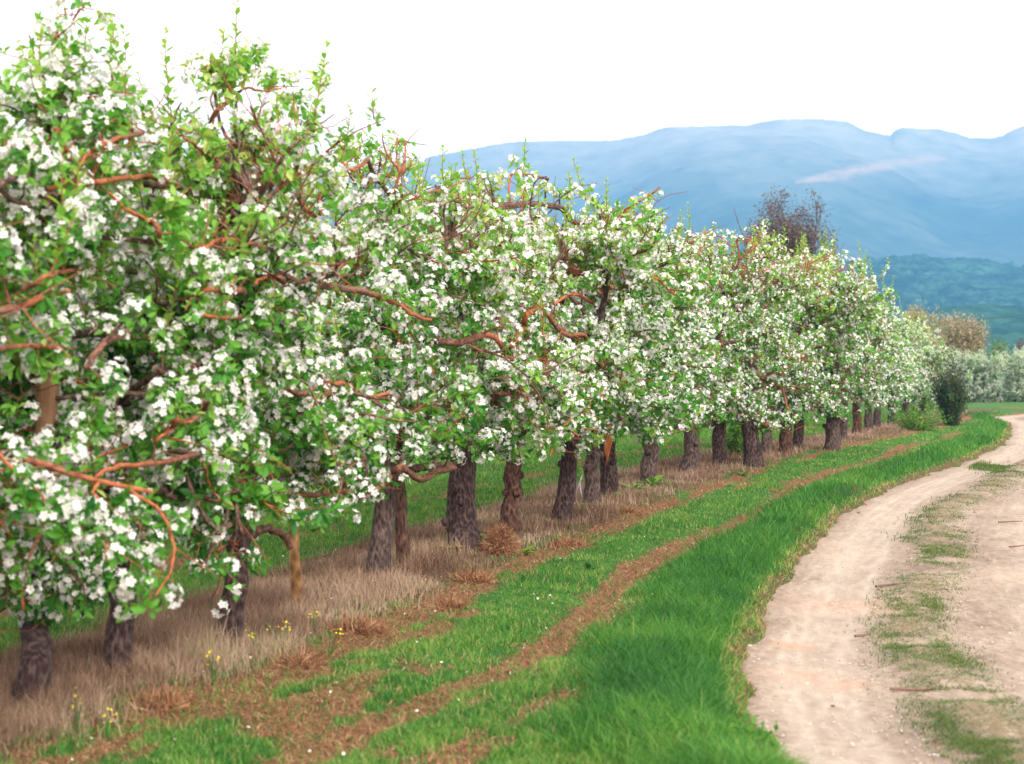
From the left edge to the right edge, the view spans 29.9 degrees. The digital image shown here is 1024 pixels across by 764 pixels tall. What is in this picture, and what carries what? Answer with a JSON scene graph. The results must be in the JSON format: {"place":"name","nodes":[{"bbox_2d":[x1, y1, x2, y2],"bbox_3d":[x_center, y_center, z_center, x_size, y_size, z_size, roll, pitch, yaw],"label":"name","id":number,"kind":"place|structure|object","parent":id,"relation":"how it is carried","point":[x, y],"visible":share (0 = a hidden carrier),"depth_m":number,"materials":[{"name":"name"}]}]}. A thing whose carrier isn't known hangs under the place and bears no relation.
{"place":"outdoors","nodes":[
{"label":"outdoors","id":0,"kind":"place"},
{"bbox_2d":[0,411,966,762],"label":"dry grass","id":1,"kind":"structure","parent":0,"point":[76,665],"depth_m":11.38,"materials":[{"name":"plant"}]},
{"bbox_2d":[0,413,1008,763],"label":"grass","id":2,"kind":"structure","parent":0,"point":[422,733],"depth_m":10.61,"materials":[{"name":"green plant"}]},
{"bbox_2d":[0,118,1023,266],"bbox_3d":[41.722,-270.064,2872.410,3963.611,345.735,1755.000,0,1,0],"label":"mountains","id":3,"kind":"structure","parent":0,"point":[937,193],"depth_m":2876.59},
{"bbox_2d":[0,362,1023,763],"bbox_3d":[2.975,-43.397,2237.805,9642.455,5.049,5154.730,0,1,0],"label":"ground","id":4,"kind":"structure","parent":0,"point":[1010,408],"depth_m":12.98,"materials":[{"name":"brown soil"}]},
{"bbox_2d":[0,257,93,439],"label":"apple tree","id":5,"kind":"object","parent":4,"relation":"on","point":[10,430],"depth_m":16.41,"materials":[{"name":"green plant"}]},
{"bbox_2d":[2,247,150,437],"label":"apple tree","id":6,"kind":"object","parent":4,"relation":"on","point":[97,292],"visible":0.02,"depth_m":18.95,"materials":[{"name":"green plant"}]},
{"bbox_2d":[69,687,90,730],"bbox_3d":[-1.863,1.422,8.303,0.095,0.194,0.075,0,1,0],"label":"yellow wildflower","id":7,"kind":"object","parent":4,"relation":"on","point":[76,715],"visible":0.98,"depth_m":8.29,"materials":[{"name":"green plant"}]},
{"bbox_2d":[103,708,117,740],"bbox_3d":[-1.713,1.461,8.205,0.054,0.150,0.069,-1,1,-26],"label":"yellow wildflower","id":8,"kind":"object","parent":4,"relation":"on","point":[107,725],"visible":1,"depth_m":8.19,"materials":[{"name":"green plant"}]},
{"bbox_2d":[0,138,240,622],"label":"apple tree","id":9,"kind":"object","parent":4,"relation":"on","point":[21,492],"visible":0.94,"depth_m":7.85,"materials":[{"name":"white plant"}]},
{"bbox_2d":[117,678,213,715],"bbox_3d":[-1.619,1.498,8.888,0.507,0.255,0.486,0,1,0],"label":"hay clod","id":10,"kind":"object","parent":4,"relation":"on","point":[166,701],"visible":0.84,"depth_m":8.85,"materials":[{"name":"brown plant"}]},
{"bbox_2d":[0,0,332,707],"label":"apple tree","id":11,"kind":"object","parent":4,"relation":"on","point":[58,97],"visible":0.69,"depth_m":8.87,"materials":[{"name":"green plant"}]},
{"bbox_2d":[0,27,354,672],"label":"apple tree","id":12,"kind":"object","parent":4,"relation":"on","point":[210,314],"visible":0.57,"depth_m":9.51,"materials":[{"name":"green plant"}]},
{"bbox_2d":[206,650,220,684],"bbox_3d":[-1.467,1.400,9.427,0.096,0.177,0.050,-1,2,-37],"label":"yellow wildflower","id":13,"kind":"object","parent":4,"relation":"on","point":[211,667],"visible":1,"depth_m":9.42,"materials":[{"name":"green plant"}]},
{"bbox_2d":[244,623,256,650],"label":"yellow wildflower","id":14,"kind":"object","parent":4,"relation":"on","point":[246,629],"visible":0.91,"depth_m":10.42,"materials":[{"name":"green plant"}]},
{"bbox_2d":[104,128,416,605],"bbox_3d":[-1.496,-0.058,11.882,1.778,3.110,2.615,0,1,0],"label":"apple tree","id":15,"kind":"object","parent":4,"relation":"on","point":[296,574],"visible":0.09,"depth_m":12.36,"materials":[{"name":"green plant"}]},
{"bbox_2d":[62,0,488,649],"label":"apple tree","id":16,"kind":"object","parent":4,"relation":"on","point":[306,388],"visible":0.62,"depth_m":10.37,"materials":[{"name":"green plant"}]},
{"bbox_2d":[267,621,290,651],"bbox_3d":[-1.267,1.385,10.489,0.140,0.178,0.068,-1,2,-37],"label":"yellow wildflower","id":17,"kind":"object","parent":4,"relation":"on","point":[282,628],"visible":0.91,"depth_m":10.50,"materials":[{"name":"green plant"}]},
{"bbox_2d":[264,643,330,673],"bbox_3d":[-1.131,1.490,10.076,0.431,0.253,0.452,1,1,25],"label":"hay clod","id":18,"kind":"object","parent":4,"relation":"on","point":[298,661],"visible":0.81,"depth_m":10.06,"materials":[{"name":"brown plant"}]},
{"bbox_2d":[265,249,354,481],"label":"apple tree","id":19,"kind":"object","parent":4,"relation":"on","point":[282,479],"visible":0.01,"depth_m":23.36,"materials":[{"name":"green plant"}]},
{"bbox_2d":[308,611,319,627],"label":"yellow wildflower","id":20,"kind":"object","parent":4,"relation":"on","point":[314,619],"visible":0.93,"depth_m":11.16,"materials":[{"name":"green plant"}]},
{"bbox_2d":[328,628,343,657],"bbox_3d":[-0.940,1.403,10.340,0.102,0.168,0.076,1,1,33],"label":"yellow wildflower","id":21,"kind":"object","parent":4,"relation":"on","point":[339,642],"visible":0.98,"depth_m":10.33,"materials":[{"name":"green plant"}]},
{"bbox_2d":[290,211,398,472],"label":"apple tree","id":22,"kind":"object","parent":4,"relation":"on","point":[338,282],"visible":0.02,"depth_m":24.94,"materials":[{"name":"green plant"}]},
{"bbox_2d":[322,610,396,638],"bbox_3d":[-0.884,1.439,11.134,0.495,0.257,0.520,0,1,0],"label":"hay clod","id":23,"kind":"object","parent":4,"relation":"on","point":[356,626],"visible":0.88,"depth_m":11.09,"materials":[{"name":"brown plant"}]},
{"bbox_2d":[336,281,420,459],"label":"apple tree","id":24,"kind":"object","parent":4,"relation":"on","point":[380,365],"visible":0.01,"depth_m":27.35,"materials":[{"name":"green plant"}]},
{"bbox_2d":[254,140,539,568],"bbox_3d":[-0.719,-0.190,13.874,2.544,3.293,1.991,-1,1,-35],"label":"apple tree","id":25,"kind":"object","parent":4,"relation":"on","point":[419,288],"visible":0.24,"depth_m":13.76,"materials":[{"name":"white plant"}]},
{"bbox_2d":[274,124,591,575],"bbox_3d":[-0.644,-0.149,13.261,2.436,3.262,3.545,0,1,-17],"label":"apple tree","id":26,"kind":"object","parent":4,"relation":"on","point":[442,353],"visible":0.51,"depth_m":13.41,"materials":[{"name":"grey plant"}]},
{"bbox_2d":[8,441,866,759],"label":"fallen petals","id":27,"kind":"object","parent":4,"relation":"on","point":[416,641],"visible":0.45,"depth_m":10.03,"materials":[{"name":"white plant"}]},
{"bbox_2d":[426,590,475,611],"bbox_3d":[-0.393,1.435,12.206,0.381,0.246,0.383,1,1,34],"label":"hay clod","id":28,"kind":"object","parent":4,"relation":"on","point":[447,604],"visible":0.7,"depth_m":12.18,"materials":[{"name":"brown plant"}]},
{"bbox_2d":[445,565,500,585],"bbox_3d":[-0.283,1.400,13.593,0.468,0.268,0.458,0,1,0],"label":"hay clod","id":29,"kind":"object","parent":4,"relation":"on","point":[471,577],"visible":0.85,"depth_m":13.54,"materials":[{"name":"brown plant"}]},
{"bbox_2d":[364,161,618,551],"bbox_3d":[-0.226,-0.152,15.465,2.177,3.181,2.724,0,1,0],"label":"apple tree","id":30,"kind":"object","parent":4,"relation":"on","point":[459,521],"visible":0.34,"depth_m":15.22,"materials":[{"name":"white plant"}]},
{"bbox_2d":[475,520,524,556],"bbox_3d":[-0.104,1.277,15.231,0.461,0.383,0.473,0,1,0],"label":"hay heap","id":31,"kind":"object","parent":4,"relation":"on","point":[501,540],"visible":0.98,"depth_m":15.16,"materials":[{"name":"brown plant"}]},
{"bbox_2d":[0,413,1012,763],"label":"hay litter","id":32,"kind":"object","parent":4,"relation":"on","point":[332,697],"visible":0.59,"depth_m":9.37,"materials":[{"name":"brown plant"}]},
{"bbox_2d":[519,436,525,447],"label":"apple tree","id":33,"kind":"object","parent":4,"relation":"on","point":[522,444],"depth_m":31.59,"materials":[{"name":"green plant"}]},
{"bbox_2d":[409,137,637,530],"bbox_3d":[0.574,-0.400,18.145,2.320,3.597,5.105,1,2,36],"label":"apple tree","id":34,"kind":"object","parent":4,"relation":"on","point":[512,491],"visible":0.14,"depth_m":16.92,"materials":[{"name":"white plant"}]},
{"bbox_2d":[518,546,536,553],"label":"broadleaf weed","id":35,"kind":"object","parent":4,"relation":"on","point":[527,549],"visible":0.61,"depth_m":15.43,"materials":[{"name":"green plant"}]},
{"bbox_2d":[543,532,598,548],"bbox_3d":[0.473,1.362,15.998,0.547,0.255,0.572,0,1,0],"label":"hay clod","id":36,"kind":"object","parent":4,"relation":"on","point":[568,542],"visible":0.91,"depth_m":15.94,"materials":[{"name":"brown plant"}]},
{"bbox_2d":[431,156,727,521],"bbox_3d":[0.502,-0.362,17.849,2.886,3.484,2.839,0,1,0],"label":"apple tree","id":37,"kind":"object","parent":4,"relation":"on","point":[613,259],"visible":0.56,"depth_m":17.46,"materials":[{"name":"white plant"}]},
{"bbox_2d":[582,563,598,569],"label":"broadleaf weed","id":38,"kind":"object","parent":4,"relation":"on","point":[588,565],"visible":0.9,"depth_m":14.37,"materials":[{"name":"green plant"}]},
{"bbox_2d":[516,192,721,504],"bbox_3d":[0.303,-0.332,19.220,2.473,3.326,3.650,1,2,38],"label":"apple tree","id":39,"kind":"object","parent":4,"relation":"on","point":[591,463],"visible":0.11,"depth_m":19.46,"materials":[{"name":"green plant"}]},
{"bbox_2d":[523,206,720,494],"bbox_3d":[1.130,-0.296,20.589,2.636,3.199,2.484,-1,2,-39],"label":"apple tree","id":40,"kind":"object","parent":4,"relation":"on","point":[608,472],"visible":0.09,"depth_m":20.13,"materials":[{"name":"white plant"}]},
{"bbox_2d":[613,502,646,515],"bbox_3d":[1.139,1.279,18.724,0.408,0.248,0.453,1,1,30],"label":"hay clod","id":41,"kind":"object","parent":4,"relation":"on","point":[632,511],"visible":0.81,"depth_m":18.68,"materials":[{"name":"brown plant"}]},
{"bbox_2d":[618,484,653,490],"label":"broadleaf weed","id":42,"kind":"object","parent":4,"relation":"on","point":[630,486],"visible":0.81,"depth_m":21.32,"materials":[{"name":"green plant"}]},
{"bbox_2d":[630,311,673,434],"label":"apple tree","id":43,"kind":"object","parent":4,"relation":"on","point":[633,432],"depth_m":39.25,"materials":[{"name":"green plant"}]},
{"bbox_2d":[634,475,672,485],"bbox_3d":[1.628,1.145,22.172,0.448,0.123,0.350,0,1,0],"label":"broadleaf weed","id":44,"kind":"object","parent":4,"relation":"on","point":[654,479],"visible":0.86,"depth_m":22.18,"materials":[{"name":"green plant"}]},
{"bbox_2d":[599,192,746,483],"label":"apple tree","id":45,"kind":"object","parent":4,"relation":"on","point":[648,464],"visible":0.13,"depth_m":22.60,"materials":[{"name":"grey plant"}]},
{"bbox_2d":[674,302,682,429],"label":"apple tree","id":46,"kind":"object","parent":4,"relation":"on","point":[676,426],"depth_m":43.59,"materials":[{"name":"green plant"}]},
{"bbox_2d":[643,218,798,473],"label":"apple tree","id":47,"kind":"object","parent":4,"relation":"on","point":[769,343],"visible":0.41,"depth_m":24.42,"materials":[{"name":"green plant"}]},
{"bbox_2d":[726,425,742,455],"bbox_3d":[3.298,0.841,27.851,0.589,0.656,0.585,1,1,31],"label":"shrub","id":48,"kind":"object","parent":4,"relation":"on","point":[734,437],"visible":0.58,"depth_m":27.75,"materials":[{"name":"green plant"}]},
{"bbox_2d":[732,470,752,475],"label":"broadleaf weed","id":49,"kind":"object","parent":4,"relation":"on","point":[741,473],"visible":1,"depth_m":24.65,"materials":[{"name":"green plant"}]},
{"bbox_2d":[714,712,785,752],"bbox_3d":[0.953,1.513,7.976,0.379,0.260,0.390,0,1,0],"label":"nettle clump","id":50,"kind":"object","parent":4,"relation":"on","point":[765,733],"visible":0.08,"depth_m":7.94,"materials":[{"name":"green plant"}]},
{"bbox_2d":[665,208,836,463],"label":"apple tree","id":51,"kind":"object","parent":4,"relation":"on","point":[719,448],"visible":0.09,"depth_m":26.14,"materials":[{"name":"white plant"}]},
{"bbox_2d":[527,408,1012,763],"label":"verge grass","id":52,"kind":"structure","parent":4,"relation":"on","point":[672,703],"depth_m":10.39,"materials":[{"name":"green plant"}]},
{"bbox_2d":[698,217,848,467],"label":"apple tree","id":53,"kind":"object","parent":4,"relation":"on","point":[752,453],"visible":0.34,"depth_m":26.08,"materials":[{"name":"white plant"}]},
{"bbox_2d":[704,236,860,454],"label":"apple tree","id":54,"kind":"object","parent":4,"relation":"on","point":[766,442],"visible":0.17,"depth_m":28.16,"materials":[{"name":"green plant"}]},
{"bbox_2d":[734,183,841,331],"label":"budding tree","id":55,"kind":"object","parent":4,"relation":"on","point":[792,231],"visible":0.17,"depth_m":99.27,"materials":[{"name":"brown plant"}]},
{"bbox_2d":[748,232,874,447],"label":"apple tree","id":56,"kind":"object","parent":4,"relation":"on","point":[844,357],"visible":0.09,"depth_m":29.64,"materials":[{"name":"white plant"}]},
{"bbox_2d":[737,228,899,453],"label":"apple tree","id":57,"kind":"object","parent":4,"relation":"on","point":[785,438],"visible":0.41,"depth_m":28.70,"materials":[{"name":"white plant"}]},
{"bbox_2d":[772,234,894,450],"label":"apple tree","id":58,"kind":"object","parent":4,"relation":"on","point":[831,426],"visible":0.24,"depth_m":29.95,"materials":[{"name":"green plant"}]},
{"bbox_2d":[805,259,909,440],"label":"apple tree","id":59,"kind":"object","parent":4,"relation":"on","point":[871,394],"visible":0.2,"depth_m":33.56,"materials":[{"name":"grey plant"}]},
{"bbox_2d":[820,274,914,433],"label":"apple tree","id":60,"kind":"object","parent":4,"relation":"on","point":[893,377],"visible":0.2,"depth_m":38.07,"materials":[{"name":"white plant"}]},
{"bbox_2d":[851,299,920,429],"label":"apple tree","id":61,"kind":"object","parent":4,"relation":"on","point":[868,423],"visible":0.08,"depth_m":41.73,"materials":[{"name":"white plant"}]},
{"bbox_2d":[873,311,924,427],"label":"apple tree","id":62,"kind":"object","parent":4,"relation":"on","point":[877,417],"visible":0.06,"depth_m":46.28,"materials":[{"name":"white plant"}]},
{"bbox_2d":[872,300,931,423],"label":"apple tree","id":63,"kind":"object","parent":4,"relation":"on","point":[909,335],"visible":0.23,"depth_m":50.49,"materials":[{"name":"white plant"}]},
{"bbox_2d":[883,393,937,413],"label":"shrub","id":64,"kind":"object","parent":4,"relation":"on","point":[915,409],"visible":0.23,"depth_m":60.95,"materials":[{"name":"green plant"}]},
{"bbox_2d":[872,309,953,417],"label":"apple tree","id":65,"kind":"object","parent":4,"relation":"on","point":[907,404],"visible":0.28,"depth_m":53.21,"materials":[{"name":"white plant"}]},
{"bbox_2d":[886,404,953,430],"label":"shrub","id":66,"kind":"object","parent":4,"relation":"on","point":[911,422],"visible":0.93,"depth_m":42.27,"materials":[{"name":"green plant"}]},
{"bbox_2d":[898,300,950,362],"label":"flowering tree","id":67,"kind":"object","parent":4,"relation":"on","point":[916,313],"visible":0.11,"depth_m":127.64,"materials":[{"name":"yellow plant"}]},
{"bbox_2d":[917,345,953,399],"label":"apple tree","id":68,"kind":"object","parent":4,"relation":"on","point":[940,364],"visible":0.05,"depth_m":110.48,"materials":[{"name":"white plant"}]},
{"bbox_2d":[896,314,979,414],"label":"apple tree","id":69,"kind":"object","parent":4,"relation":"on","point":[917,401],"visible":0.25,"depth_m":57.18,"materials":[{"name":"white plant"}]},
{"bbox_2d":[921,346,978,425],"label":"shrub","id":70,"kind":"object","parent":4,"relation":"on","point":[950,398],"visible":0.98,"depth_m":48.52,"materials":[{"name":"green plant"}]},
{"bbox_2d":[936,348,963,401],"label":"apple tree","id":71,"kind":"object","parent":4,"relation":"on","point":[956,358],"visible":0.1,"depth_m":112.26,"materials":[{"name":"white plant"}]},
{"bbox_2d":[943,352,966,395],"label":"apple tree","id":72,"kind":"object","parent":4,"relation":"on","point":[956,371],"visible":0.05,"depth_m":112.00,"materials":[{"name":"white plant"}]},
{"bbox_2d":[938,308,991,361],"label":"flowering tree","id":73,"kind":"object","parent":4,"relation":"on","point":[971,339],"visible":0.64,"depth_m":131.34,"materials":[{"name":"yellow plant"}]},
{"bbox_2d":[959,349,982,388],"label":"apple tree","id":74,"kind":"object","parent":4,"relation":"on","point":[965,376],"visible":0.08,"depth_m":116.24,"materials":[{"name":"white plant"}]},
{"bbox_2d":[964,353,993,401],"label":"apple tree","id":75,"kind":"object","parent":4,"relation":"on","point":[975,388],"visible":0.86,"depth_m":110.94,"materials":[{"name":"white plant"}]},
{"bbox_2d":[964,348,998,401],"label":"apple tree","id":76,"kind":"object","parent":4,"relation":"on","point":[977,358],"visible":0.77,"depth_m":111.04,"materials":[{"name":"white plant"}]},
{"bbox_2d":[987,335,1011,360],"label":"green tree","id":77,"kind":"object","parent":4,"relation":"on","point":[1001,346],"visible":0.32,"depth_m":149.90,"materials":[{"name":"green plant"}]},
{"bbox_2d":[977,353,1022,401],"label":"apple tree","id":78,"kind":"object","parent":4,"relation":"on","point":[994,366],"visible":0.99,"depth_m":110.56,"materials":[{"name":"white plant"}]},
{"bbox_2d":[987,349,1013,396],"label":"apple tree","id":79,"kind":"object","parent":4,"relation":"on","point":[1005,357],"visible":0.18,"depth_m":115.40,"materials":[{"name":"white plant"}]},
{"bbox_2d":[992,349,1022,400],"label":"apple tree","id":80,"kind":"object","parent":4,"relation":"on","point":[1006,399],"visible":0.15,"depth_m":115.78,"materials":[{"name":"white plant"}]},
{"bbox_2d":[1002,349,1023,401],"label":"apple tree","id":81,"kind":"object","parent":4,"relation":"on","point":[1006,381],"visible":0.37,"depth_m":112.45,"materials":[{"name":"green plant"}]},
{"bbox_2d":[1004,352,1023,401],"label":"apple tree","id":82,"kind":"object","parent":4,"relation":"on","point":[1018,365],"visible":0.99,"depth_m":110.93,"materials":[{"name":"white plant"}]},
{"bbox_2d":[1008,344,1023,400],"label":"apple tree","id":83,"kind":"object","parent":4,"relation":"on","point":[1014,353],"visible":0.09,"depth_m":115.28,"materials":[{"name":"white plant"}]},
{"bbox_2d":[1012,338,1023,353],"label":"budding tree","id":84,"kind":"object","parent":4,"relation":"on","point":[1017,344],"visible":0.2,"depth_m":154.68,"materials":[{"name":"green plant"}]},
{"bbox_2d":[0,0,1023,167],"label":"sky","id":85,"kind":"structure","parent":0,"point":[474,74],"materials":[{"name":"white"}]},
{"bbox_2d":[82,253,1023,315],"bbox_3d":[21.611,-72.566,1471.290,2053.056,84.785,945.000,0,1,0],"label":"wooded hill","id":86,"kind":"structure","parent":0,"point":[921,278],"depth_m":1490.94,"materials":[{"name":"blue plant"}]},
{"bbox_2d":[326,304,1023,361],"bbox_3d":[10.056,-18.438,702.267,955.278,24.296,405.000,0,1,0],"label":"foot hill","id":87,"kind":"structure","parent":0,"point":[1010,330],"depth_m":748.12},
{"bbox_2d":[739,414,1023,763],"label":"road","id":88,"kind":"structure","parent":0,"point":[1002,571],"depth_m":11.81,"materials":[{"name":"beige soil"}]},
{"bbox_2d":[854,633,870,636],"bbox_3d":[2.082,1.498,11.371,0.143,0.016,0.024,-1,2,-38],"label":"fallen stick","id":89,"kind":"object","parent":88,"relation":"on","point":[859,635],"visible":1,"depth_m":11.35,"materials":[{"name":"brown wood"}]},
{"bbox_2d":[875,582,910,586],"bbox_3d":[2.729,1.448,13.749,0.384,0.016,0.024,-1,2,-39],"label":"fallen stick","id":90,"kind":"object","parent":88,"relation":"on","point":[882,585],"visible":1,"depth_m":13.71,"materials":[{"name":"brown wood"}]},
{"bbox_2d":[890,686,936,690],"bbox_3d":[2.014,1.531,9.588,0.259,0.016,0.073,0,1,-13],"label":"fallen stick","id":91,"kind":"object","parent":88,"relation":"on","point":[908,689],"visible":1,"depth_m":9.57,"materials":[{"name":"brown wood"}]},
{"bbox_2d":[998,521,1022,522],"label":"fallen stick","id":92,"kind":"object","parent":88,"relation":"on","point":[1008,521],"visible":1,"depth_m":18.48,"materials":[{"name":"brown wood"}]},
{"bbox_2d":[844,460,1023,763],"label":"road grass","id":93,"kind":"structure","parent":0,"point":[976,743],"depth_m":10.76,"materials":[{"name":"green plant"}]},
{"bbox_2d":[962,315,1020,320],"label":"overhead cable","id":94,"kind":"object","parent":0,"point":[993,318],"visible":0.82,"depth_m":149.98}
]}

